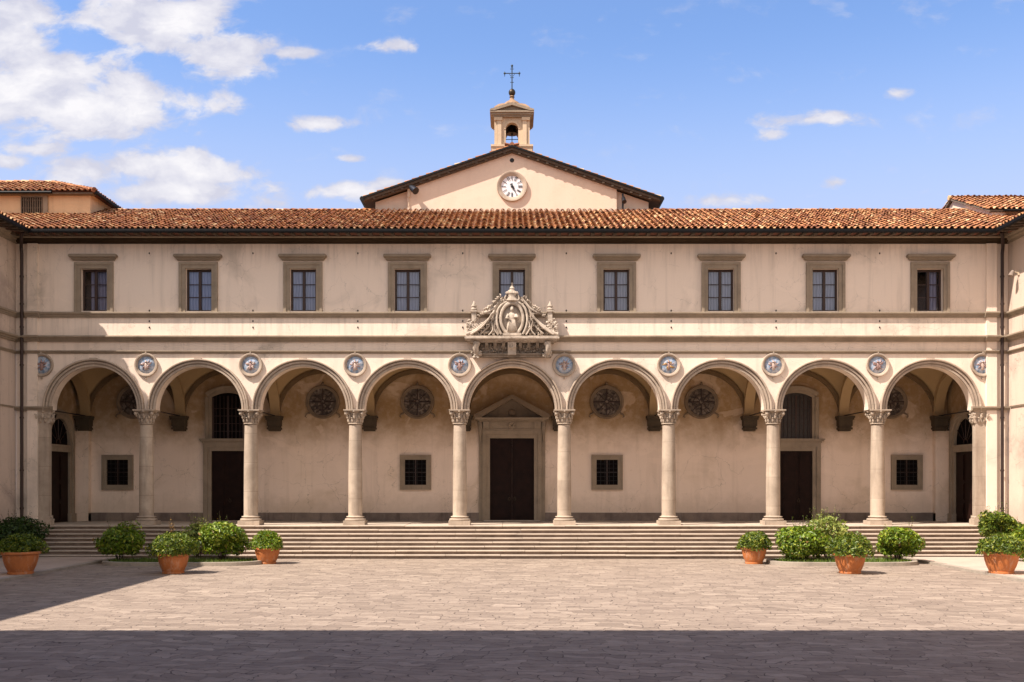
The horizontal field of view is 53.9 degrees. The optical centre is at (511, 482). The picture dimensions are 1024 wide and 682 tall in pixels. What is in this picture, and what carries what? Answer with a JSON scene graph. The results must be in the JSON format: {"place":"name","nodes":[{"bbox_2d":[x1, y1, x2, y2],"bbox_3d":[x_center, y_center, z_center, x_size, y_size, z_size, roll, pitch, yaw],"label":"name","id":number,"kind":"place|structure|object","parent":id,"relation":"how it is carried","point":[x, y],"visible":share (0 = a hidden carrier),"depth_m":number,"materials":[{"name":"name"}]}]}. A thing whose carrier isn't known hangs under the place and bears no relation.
{"place":"outdoors","nodes":[
{"label":"outdoors","id":0,"kind":"place"},
{"bbox_2d":[0,211,30,524],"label":"wing building","id":1,"kind":"structure","parent":0,"point":[9,337],"depth_m":47.16,"materials":[{"name":"paint"}]},
{"bbox_2d":[0,557,110,577],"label":"pavement","id":2,"kind":"structure","parent":0,"point":[44,563],"depth_m":41.91,"materials":[{"name":"beige stone"}]},
{"bbox_2d":[0,532,49,574],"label":"potted shrub","id":3,"kind":"object","parent":2,"relation":"on","point":[19,553],"visible":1,"depth_m":36.27,"materials":[{"name":"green plant"}]},
{"bbox_2d":[0,510,53,540],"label":"shrub","id":4,"kind":"object","parent":2,"relation":"on","point":[23,524],"visible":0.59,"depth_m":44.74,"materials":[{"name":"green plant"}]},
{"bbox_2d":[0,530,1023,681],"bbox_3d":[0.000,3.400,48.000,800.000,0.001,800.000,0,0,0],"label":"ground","id":5,"kind":"structure","parent":0,"point":[510,620],"depth_m":24.36,"materials":[{"name":"stone"}]},
{"bbox_2d":[0,557,120,581],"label":"kerb","id":6,"kind":"structure","parent":5,"relation":"on","point":[14,577],"depth_m":38.51,"materials":[{"name":"stone"}]},
{"bbox_2d":[145,517,200,573],"bbox_3d":[-12.801,2.347,37.814,1.902,2.106,1.943,0,0,16],"label":"potted shrub","id":7,"kind":"object","parent":5,"relation":"on","point":[174,558],"visible":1,"depth_m":37.46,"materials":[{"name":"green plant"}]},
{"bbox_2d":[102,556,261,565],"bbox_3d":[-13.804,3.265,42.386,6.718,0.310,2.628,0,0,0],"label":"planting bed","id":8,"kind":"object","parent":5,"relation":"on","point":[192,561],"visible":0.81,"depth_m":41.58,"materials":[{"name":"stone"}]},
{"bbox_2d":[92,520,145,559],"bbox_3d":[-16.545,2.429,42.609,2.093,1.857,1.978,0,0,-30],"label":"shrub","id":9,"kind":"object","parent":8,"relation":"on","point":[119,540],"visible":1,"depth_m":42.18,"materials":[{"name":"green plant"}]},
{"bbox_2d":[197,512,248,559],"bbox_3d":[-12.217,2.263,42.453,2.358,2.190,2.185,0,0,0],"label":"shrub","id":10,"kind":"object","parent":8,"relation":"on","point":[219,537],"visible":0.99,"depth_m":42.13,"materials":[{"name":"green plant"}]},
{"bbox_2d":[181,514,210,557],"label":"shrub","id":11,"kind":"object","parent":5,"relation":"on","point":[194,530],"visible":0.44,"depth_m":43.77,"materials":[{"name":"green plant"}]},
{"bbox_2d":[246,529,283,563],"bbox_3d":[-10.292,2.668,42.413,1.578,1.465,1.358,0,0,31],"label":"potted shrub","id":12,"kind":"object","parent":5,"relation":"on","point":[266,546],"visible":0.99,"depth_m":42.09,"materials":[{"name":"green plant"}]},
{"bbox_2d":[0,521,1023,558],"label":"stone staircase","id":13,"kind":"structure","parent":5,"relation":"on","point":[511,540],"depth_m":46.48,"materials":[{"name":"beige stone"}]},
{"bbox_2d":[5,208,1016,524],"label":"loggia building","id":14,"kind":"structure","parent":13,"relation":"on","point":[365,366],"depth_m":48.00,"materials":[{"name":"paint"}]},
{"bbox_2d":[0,180,122,213],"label":"attic house","id":15,"kind":"structure","parent":14,"relation":"on","point":[34,196],"depth_m":52.20,"materials":[{"name":"paint"}]},
{"bbox_2d":[21,195,47,213],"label":"attic window","id":16,"kind":"structure","parent":15,"relation":"in","point":[29,203],"depth_m":52.10,"materials":[{"name":"stone"}]},
{"bbox_2d":[52,409,76,522],"bbox_3d":[-22.760,-0.850,50.700,0.280,5.700,3.200,0,0,0],"label":"end doorway","id":17,"kind":"structure","parent":14,"relation":"in","point":[63,434],"depth_m":51.16,"materials":[{"name":"wood"}]},
{"bbox_2d":[68,254,117,311],"bbox_3d":[-19.920,-9.510,48.046,2.260,2.720,0.693,0,0,0],"label":"window","id":18,"kind":"structure","parent":14,"relation":"in","point":[102,281],"depth_m":47.93,"materials":[{"name":"stone"}]},
{"bbox_2d":[101,455,133,489],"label":"grated window","id":19,"kind":"structure","parent":14,"relation":"in","point":[117,471],"depth_m":52.90,"materials":[{"name":"stone"}]},
{"bbox_2d":[115,385,136,418],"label":"round window","id":20,"kind":"structure","parent":14,"relation":"in","point":[125,401],"depth_m":52.97,"materials":[{"name":"stone"}]},
{"bbox_2d":[173,254,221,311],"bbox_3d":[-14.940,-9.510,48.046,2.260,2.720,0.691,0,0,0],"label":"window","id":21,"kind":"structure","parent":14,"relation":"in","point":[202,285],"depth_m":47.96,"materials":[{"name":"stone"}]},
{"bbox_2d":[199,386,244,520],"bbox_3d":[-14.940,-1.551,52.830,2.880,7.101,0.380,0,0,0],"label":"side doorway","id":22,"kind":"structure","parent":14,"relation":"in","point":[223,443],"depth_m":52.92,"materials":[{"name":"wood"}]},
{"bbox_2d":[278,254,326,311],"bbox_3d":[-9.960,-9.510,48.045,2.260,2.720,0.691,0,0,0],"label":"window","id":23,"kind":"structure","parent":14,"relation":"in","point":[306,285],"depth_m":47.96,"materials":[{"name":"stone"}]},
{"bbox_2d":[305,382,340,418],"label":"round window","id":24,"kind":"structure","parent":14,"relation":"in","point":[322,401],"depth_m":52.98,"materials":[{"name":"stone"}]},
{"bbox_2d":[383,254,430,311],"bbox_3d":[-4.980,-9.510,48.047,2.260,2.720,0.694,0,0,0],"label":"window","id":25,"kind":"structure","parent":14,"relation":"in","point":[410,285],"depth_m":47.96,"materials":[{"name":"stone"}]},
{"bbox_2d":[400,455,430,489],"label":"grated window","id":26,"kind":"structure","parent":14,"relation":"in","point":[415,470],"depth_m":52.90,"materials":[{"name":"stone"}]},
{"bbox_2d":[399,382,434,418],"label":"round window","id":27,"kind":"structure","parent":14,"relation":"in","point":[417,401],"depth_m":52.98,"materials":[{"name":"stone"}]},
{"bbox_2d":[360,65,663,211],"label":"church","id":28,"kind":"structure","parent":14,"relation":"on","point":[502,174],"depth_m":54.25,"materials":[{"name":"paint"}]},
{"bbox_2d":[408,185,418,208],"bbox_3d":[-5.335,-15.408,53.895,0.398,1.356,0.911,0,0,-39],"label":"floodlight","id":29,"kind":"object","parent":28,"relation":"attached to","point":[413,189],"visible":0.97,"depth_m":53.70,"materials":[{"name":"paint"}]},
{"bbox_2d":[621,193,626,208],"bbox_3d":[5.994,-15.146,53.952,0.259,0.870,0.597,0,0,0],"label":"floodlight","id":30,"kind":"object","parent":28,"relation":"attached to","point":[624,201],"visible":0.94,"depth_m":53.83,"materials":[{"name":"grey metal"}]},
{"bbox_2d":[488,254,535,306],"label":"window","id":31,"kind":"structure","parent":14,"relation":"in","point":[502,279],"depth_m":47.93,"materials":[{"name":"stone"}]},
{"bbox_2d":[591,455,622,489],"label":"grated window","id":32,"kind":"structure","parent":14,"relation":"in","point":[606,470],"depth_m":52.91,"materials":[{"name":"stone"}]},
{"bbox_2d":[589,382,624,418],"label":"round window","id":33,"kind":"structure","parent":14,"relation":"in","point":[606,401],"depth_m":52.98,"materials":[{"name":"stone"}]},
{"bbox_2d":[593,254,640,311],"bbox_3d":[4.980,-9.510,48.046,2.260,2.720,0.692,0,0,0],"label":"window","id":34,"kind":"structure","parent":14,"relation":"in","point":[612,285],"depth_m":47.96,"materials":[{"name":"stone"}]},
{"bbox_2d":[683,382,718,418],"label":"round window","id":35,"kind":"structure","parent":14,"relation":"in","point":[701,401],"depth_m":52.98,"materials":[{"name":"stone"}]},
{"bbox_2d":[697,254,745,311],"bbox_3d":[9.960,-9.510,48.046,2.260,2.720,0.692,0,0,0],"label":"window","id":36,"kind":"structure","parent":14,"relation":"in","point":[711,284],"depth_m":47.96,"materials":[{"name":"stone"}]},
{"bbox_2d":[779,386,824,519],"bbox_3d":[14.940,-1.551,52.830,2.880,7.101,0.380,0,0,0],"label":"side doorway","id":37,"kind":"structure","parent":14,"relation":"in","point":[800,443],"depth_m":52.92,"materials":[{"name":"wood"}]},
{"bbox_2d":[802,254,850,311],"bbox_3d":[14.940,-9.510,48.047,2.260,2.720,0.694,0,0,0],"label":"window","id":38,"kind":"structure","parent":14,"relation":"in","point":[821,285],"depth_m":47.96,"materials":[{"name":"stone"}]},
{"bbox_2d":[887,385,908,418],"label":"round window","id":39,"kind":"structure","parent":14,"relation":"in","point":[897,401],"depth_m":52.97,"materials":[{"name":"stone"}]},
{"bbox_2d":[891,455,922,489],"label":"grated window","id":40,"kind":"structure","parent":14,"relation":"in","point":[906,470],"depth_m":52.90,"materials":[{"name":"stone"}]},
{"bbox_2d":[906,254,955,311],"bbox_3d":[19.920,-9.510,48.047,2.260,2.720,0.694,0,0,0],"label":"window","id":41,"kind":"structure","parent":14,"relation":"in","point":[930,284],"depth_m":47.93,"materials":[{"name":"stone"}]},
{"bbox_2d":[947,409,971,522],"bbox_3d":[22.760,-0.850,50.700,0.280,5.700,3.200,0,0,0],"label":"end doorway","id":42,"kind":"structure","parent":14,"relation":"in","point":[960,434],"depth_m":51.16,"materials":[{"name":"wood"}]},
{"bbox_2d":[735,530,772,563],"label":"potted shrub","id":43,"kind":"object","parent":5,"relation":"on","point":[754,546],"visible":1,"depth_m":42.09,"materials":[{"name":"green plant"}]},
{"bbox_2d":[807,507,848,557],"bbox_3d":[13.906,2.147,44.157,1.932,2.417,2.052,0,0,18],"label":"shrub","id":44,"kind":"object","parent":5,"relation":"on","point":[824,525],"visible":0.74,"depth_m":43.77,"materials":[{"name":"green plant"}]},
{"bbox_2d":[766,556,917,565],"bbox_3d":[13.858,3.265,42.386,6.229,0.310,2.628,0,0,0],"label":"planting bed","id":45,"kind":"object","parent":5,"relation":"on","point":[830,561],"visible":0.8,"depth_m":41.58,"materials":[{"name":"stone"}]},
{"bbox_2d":[774,516,830,559],"bbox_3d":[12.456,2.321,42.517,2.882,2.074,2.113,0,0,0],"label":"shrub","id":46,"kind":"object","parent":45,"relation":"on","point":[803,541],"visible":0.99,"depth_m":42.12,"materials":[{"name":"green plant"}]},
{"bbox_2d":[875,517,925,559],"bbox_3d":[16.400,2.381,42.832,2.050,1.953,2.234,0,0,0],"label":"shrub","id":47,"kind":"object","parent":45,"relation":"on","point":[897,542],"visible":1,"depth_m":42.19,"materials":[{"name":"green plant"}]},
{"bbox_2d":[825,530,875,573],"bbox_3d":[12.697,2.584,37.890,1.891,1.632,1.799,0,0,45],"label":"potted shrub","id":48,"kind":"object","parent":5,"relation":"on","point":[850,552],"visible":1,"depth_m":37.45,"materials":[{"name":"green plant"}]},
{"bbox_2d":[903,557,1023,581],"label":"kerb","id":49,"kind":"structure","parent":5,"relation":"on","point":[1004,576],"depth_m":38.80,"materials":[{"name":"stone"}]},
{"bbox_2d":[1011,518,1023,561],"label":"shrub","id":50,"kind":"object","parent":5,"relation":"on","point":[1019,532],"visible":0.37,"depth_m":42.51,"materials":[{"name":"green plant"}]},
{"bbox_2d":[0,0,1023,208],"label":"sky","id":51,"kind":"structure","parent":0,"point":[277,104],"materials":[{"name":"blue"}]},
{"bbox_2d":[914,557,1023,577],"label":"pavement","id":52,"kind":"structure","parent":0,"point":[978,563],"depth_m":41.91,"materials":[{"name":"beige stone"}]},
{"bbox_2d":[975,532,1023,573],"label":"potted shrub","id":53,"kind":"object","parent":52,"relation":"on","point":[1001,554],"visible":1,"depth_m":36.48,"materials":[{"name":"green plant"}]},
{"bbox_2d":[977,502,1023,536],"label":"shrub","id":54,"kind":"object","parent":52,"relation":"on","point":[995,521],"visible":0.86,"depth_m":44.10,"materials":[{"name":"green plant"}]},
{"bbox_2d":[993,212,1023,523],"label":"wing building","id":55,"kind":"structure","parent":0,"point":[1013,226],"depth_m":47.10,"materials":[{"name":"paint"}]},
{"bbox_2d":[943,195,1023,215],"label":"attic house","id":56,"kind":"structure","parent":55,"relation":"on","point":[996,205],"depth_m":53.36,"materials":[{"name":"paint"}]},
{"bbox_2d":[1008,270,1019,277],"bbox_3d":[23.385,-9.752,46.904,0.542,0.353,0.252,0,0,0],"label":"wall lamp","id":57,"kind":"object","parent":55,"relation":"attached to","point":[1011,274],"visible":1,"depth_m":46.87,"materials":[{"name":"metal"}]}
]}

